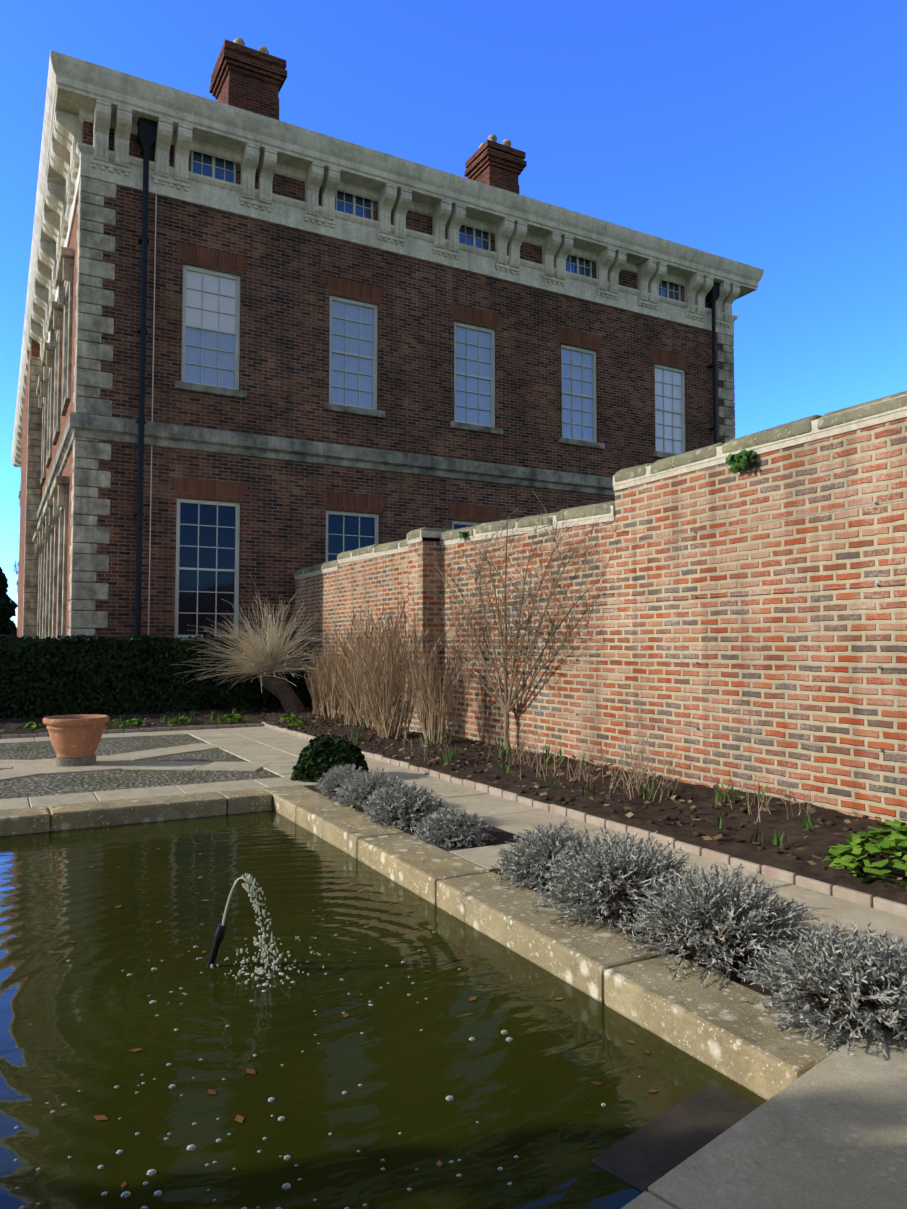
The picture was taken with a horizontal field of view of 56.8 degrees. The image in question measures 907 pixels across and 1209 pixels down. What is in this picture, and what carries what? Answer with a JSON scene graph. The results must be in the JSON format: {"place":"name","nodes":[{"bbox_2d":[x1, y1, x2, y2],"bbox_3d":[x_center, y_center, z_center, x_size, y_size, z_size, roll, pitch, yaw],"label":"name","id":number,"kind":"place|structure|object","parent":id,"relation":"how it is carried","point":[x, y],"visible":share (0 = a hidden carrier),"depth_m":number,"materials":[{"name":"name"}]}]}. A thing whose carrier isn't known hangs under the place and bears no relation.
{"place":"outdoors","nodes":[
{"label":"outdoors","id":0,"kind":"place"},
{"bbox_2d":[13,558,18,603],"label":"bare tree branches","id":1,"kind":"object","parent":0,"point":[15,567],"visible":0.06,"depth_m":96.71,"materials":[{"name":"brown plant"}]},
{"bbox_2d":[17,122,83,637],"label":"house wall","id":2,"kind":"structure","parent":0,"point":[35,349],"depth_m":22.96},
{"bbox_2d":[16,247,73,638],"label":"house stone surrounds","id":3,"kind":"object","parent":2,"relation":"attached to","point":[48,390],"visible":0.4,"depth_m":20.48,"materials":[{"name":"beige stone"}]},
{"bbox_2d":[0,735,280,809],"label":"court cobbles","id":4,"kind":"object","parent":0,"point":[55,784],"depth_m":8.52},
{"bbox_2d":[209,39,526,193],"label":"chimneys","id":5,"kind":"object","parent":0,"point":[247,78],"visible":0.25,"depth_m":20.76,"materials":[{"name":"red brick"}]},
{"bbox_2d":[234,38,510,147],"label":"chimney pots","id":6,"kind":"object","parent":5,"relation":"on","point":[491,137],"visible":0.17,"depth_m":24.11,"materials":[{"name":"beige ceramic"}]},
{"bbox_2d":[0,810,766,1208],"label":"pond water","id":7,"kind":"structure","parent":0,"point":[82,1012],"depth_m":2.95,"materials":[{"name":"green liquid"}]},
{"bbox_2d":[207,923,226,967],"bbox_3d":[-1.049,1.529,3.685,0.105,0.250,0.042,0,-3,-1],"label":"fountain nozzle","id":8,"kind":"object","parent":7,"relation":"in","point":[220,933],"visible":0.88,"depth_m":3.67,"materials":[{"name":"grey metal"}]},
{"bbox_2d":[210,873,323,991],"bbox_3d":[-0.738,1.387,3.711,0.435,0.426,0.553,-2,-3,36],"label":"fountain jet","id":9,"kind":"object","parent":7,"relation":"on","point":[247,879],"visible":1,"depth_m":3.63,"materials":[{"name":"white liquid"}]},
{"bbox_2d":[14,910,605,1208],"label":"water bubbles","id":10,"kind":"object","parent":7,"relation":"on","point":[207,1164],"visible":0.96,"depth_m":2.50},
{"bbox_2d":[47,834,657,1187],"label":"floating leaves","id":11,"kind":"object","parent":7,"relation":"on","point":[238,1118],"visible":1,"depth_m":2.78,"materials":[{"name":"beige plant"}]},
{"bbox_2d":[0,785,850,1099],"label":"pond coping","id":12,"kind":"object","parent":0,"point":[724,1031],"visible":0.92,"depth_m":3.76,"materials":[{"name":"beige stone"}]},
{"bbox_2d":[0,711,860,1035],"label":"fallen leaves","id":13,"kind":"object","parent":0,"point":[500,835],"depth_m":5.63,"materials":[{"name":"brown plant"}]},
{"bbox_2d":[0,633,311,718],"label":"yew hedge","id":14,"kind":"object","parent":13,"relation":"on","point":[14,644],"depth_m":15.22,"materials":[{"name":"green plant"}]},
{"bbox_2d":[258,669,305,712],"bbox_3d":[-3.272,1.679,16.014,0.952,1.034,0.452,0,-3,5],"label":"plant trunk","id":15,"kind":"object","parent":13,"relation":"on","point":[282,690],"visible":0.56,"depth_m":15.86,"materials":[{"name":"brown plant"}]},
{"bbox_2d":[168,574,330,691],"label":"pollard whips","id":16,"kind":"object","parent":15,"relation":"attached to","point":[260,663],"visible":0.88,"depth_m":15.80,"materials":[{"name":"beige plant"}]},
{"bbox_2d":[0,707,906,904],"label":"bed soil","id":17,"kind":"structure","parent":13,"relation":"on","point":[821,839],"depth_m":6.64,"materials":[{"name":"brown soil"}]},
{"bbox_2d":[296,582,468,743],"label":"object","id":18,"kind":"object","parent":17,"relation":"on","point":[374,694],"visible":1,"depth_m":11.56,"materials":[{"name":"beige plant"}]},
{"bbox_2d":[0,709,813,846],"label":"bulb shoots","id":19,"kind":"object","parent":17,"relation":"on","point":[717,799],"visible":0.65,"depth_m":8.23,"materials":[{"name":"green plant"}]},
{"bbox_2d":[0,706,906,889],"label":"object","id":20,"kind":"object","parent":17,"relation":"on","point":[811,862],"visible":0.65,"depth_m":7.49,"materials":[{"name":"brown plant"}]},
{"bbox_2d":[17,714,906,885],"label":"leafy green plants","id":21,"kind":"object","parent":17,"relation":"on","point":[842,854],"visible":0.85,"depth_m":4.70,"materials":[{"name":"green plant"}]},
{"bbox_2d":[397,723,817,821],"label":"dry plant stems","id":22,"kind":"object","parent":17,"relation":"on","point":[611,784],"visible":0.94,"depth_m":7.22,"materials":[{"name":"beige plant"}]},
{"bbox_2d":[403,489,619,749],"bbox_3d":[0.522,0.243,10.213,0.989,3.074,4.788,1,-3,-24],"label":"bare espaliered shrub","id":23,"kind":"object","parent":13,"relation":"on","point":[507,706],"visible":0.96,"depth_m":10.15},
{"bbox_2d":[0,726,906,1208],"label":"court paving slabs","id":24,"kind":"structure","parent":0,"point":[828,1132],"depth_m":2.39,"materials":[{"name":"grey stone"}]},
{"bbox_2d":[54,755,95,766],"bbox_3d":[-4.138,1.704,9.189,0.420,0.081,0.420,2,-3,-29],"label":"pot base","id":25,"kind":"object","parent":24,"relation":"on","point":[75,762],"depth_m":9.02,"materials":[{"name":"grey stone"}]},
{"bbox_2d":[43,714,109,758],"bbox_3d":[-4.138,1.448,9.201,0.670,0.432,0.670,2,-3,-29],"label":"terracotta pot","id":26,"kind":"object","parent":24,"relation":"on","point":[74,736],"visible":1,"depth_m":9.00,"materials":[{"name":"orange ceramic"}]},
{"bbox_2d":[290,733,368,782],"bbox_3d":[-1.228,1.499,8.245,0.760,0.449,0.770,2,-3,-29],"label":"box ball bush","id":27,"kind":"object","parent":24,"relation":"on","point":[339,748],"depth_m":8.06,"materials":[{"name":"green plant"}]},
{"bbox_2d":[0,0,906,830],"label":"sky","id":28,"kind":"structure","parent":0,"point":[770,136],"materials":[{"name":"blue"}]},
{"bbox_2d":[1,722,906,917],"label":"brick edging","id":29,"kind":"object","parent":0,"point":[872,901],"visible":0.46,"depth_m":5.78,"materials":[{"name":"brown brick"}]},
{"bbox_2d":[314,763,906,1060],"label":"lavender plant","id":30,"kind":"object","parent":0,"point":[867,954],"depth_m":3.50,"materials":[{"name":"grey plant"}]},
{"bbox_2d":[592,1084,759,1191],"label":"submerged stone slab","id":31,"kind":"structure","parent":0,"point":[644,1158],"depth_m":2.39,"materials":[{"name":"grey stone"}]},
{"label":"lawn ground","id":32,"kind":"structure","parent":0,"visible":0},
{"bbox_2d":[0,567,17,635],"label":"conifer tree","id":33,"kind":"object","parent":32,"relation":"on","point":[8,606],"visible":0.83,"depth_m":61.20,"materials":[{"name":"green plant"}]},
{"bbox_2d":[72,121,733,638],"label":"house wall","id":34,"kind":"structure","parent":32,"relation":"on","point":[284,337],"depth_m":18.49,"materials":[{"name":"brown brick"}]},
{"bbox_2d":[148,194,156,634],"bbox_3d":[-6.017,-3.428,16.744,0.020,10.700,0.020,2,-3,-29],"label":"thin pipe","id":35,"kind":"object","parent":34,"relation":"attached to","point":[152,411],"depth_m":16.77,"materials":[{"name":"grey metal"}]},
{"bbox_2d":[18,412,614,573],"bbox_3d":[-8.396,-2.430,36.548,17.910,0.480,37.310,2,-3,-29],"label":"stone string course","id":36,"kind":"object","parent":34,"relation":"attached to","point":[107,428],"visible":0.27,"depth_m":18.41,"materials":[{"name":"grey stone"}]},
{"bbox_2d":[178,503,470,634],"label":"windows","id":37,"kind":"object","parent":34,"relation":"attached to","point":[207,556],"depth_m":17.36,"materials":[{"name":"blue glass"}]},
{"bbox_2d":[40,381,677,638],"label":"window sills","id":38,"kind":"structure","parent":34,"relation":"attached to","point":[206,389],"depth_m":18.97,"materials":[{"name":"grey stone"}]},
{"bbox_2d":[22,176,734,637],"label":"corner quoins","id":39,"kind":"object","parent":34,"relation":"attached to","point":[84,562],"visible":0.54,"depth_m":16.29,"materials":[{"name":"beige stone"}]},
{"bbox_2d":[11,50,763,467],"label":"house cornice consoles","id":40,"kind":"object","parent":34,"relation":"attached to","point":[103,100],"visible":0.79,"depth_m":19.11,"materials":[{"name":"beige stone"}]},
{"bbox_2d":[185,301,592,440],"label":"windows","id":41,"kind":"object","parent":34,"relation":"attached to","point":[210,358],"visible":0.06,"depth_m":19.25,"materials":[{"name":"glass"}]},
{"bbox_2d":[132,117,719,635],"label":"drainpipes","id":42,"kind":"object","parent":34,"relation":"attached to","point":[146,133],"visible":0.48,"depth_m":16.58,"materials":[{"name":"black metal"}]},
{"bbox_2d":[169,241,690,521],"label":"brick window lintels","id":43,"kind":"structure","parent":34,"relation":"attached to","point":[199,488],"depth_m":18.89,"materials":[{"name":"red brick"}]},
{"bbox_2d":[175,150,685,637],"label":"windows","id":44,"kind":"structure","parent":34,"relation":"attached to","point":[374,358],"depth_m":18.93,"materials":[{"name":"white wood"}]},
{"bbox_2d":[186,270,681,453],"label":"window blinds","id":45,"kind":"object","parent":34,"relation":"attached to","point":[210,301],"visible":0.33,"depth_m":17.75,"materials":[{"name":"white fabric"}]},
{"bbox_2d":[193,151,677,299],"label":"attic windows","id":46,"kind":"structure","parent":34,"relation":"attached to","point":[207,170],"depth_m":19.29,"materials":[{"name":"glass"}]},
{"bbox_2d":[295,417,906,825],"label":"brick garden wall","id":47,"kind":"structure","parent":32,"relation":"on","point":[847,637],"depth_m":7.51,"materials":[{"name":"brick"}]},
{"bbox_2d":[294,394,906,579],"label":"garden wall flaunching","id":48,"kind":"object","parent":47,"relation":"on","point":[815,433],"visible":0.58,"depth_m":8.17,"materials":[{"name":"beige concrete"}]},
{"bbox_2d":[295,390,906,575],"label":"wall coping","id":49,"kind":"object","parent":48,"relation":"on","point":[790,429],"visible":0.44,"depth_m":7.96,"materials":[{"name":"grey stone"}]},
{"bbox_2d":[295,497,906,753],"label":"garden wall wires","id":50,"kind":"object","parent":47,"relation":"attached to","point":[879,667],"visible":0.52,"depth_m":7.58,"materials":[{"name":"grey metal"}]},
{"bbox_2d":[458,449,755,539],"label":"wall weeds","id":51,"kind":"object","parent":47,"relation":"attached to","point":[738,462],"visible":0.98,"depth_m":7.17,"materials":[{"name":"green plant"}]}
]}

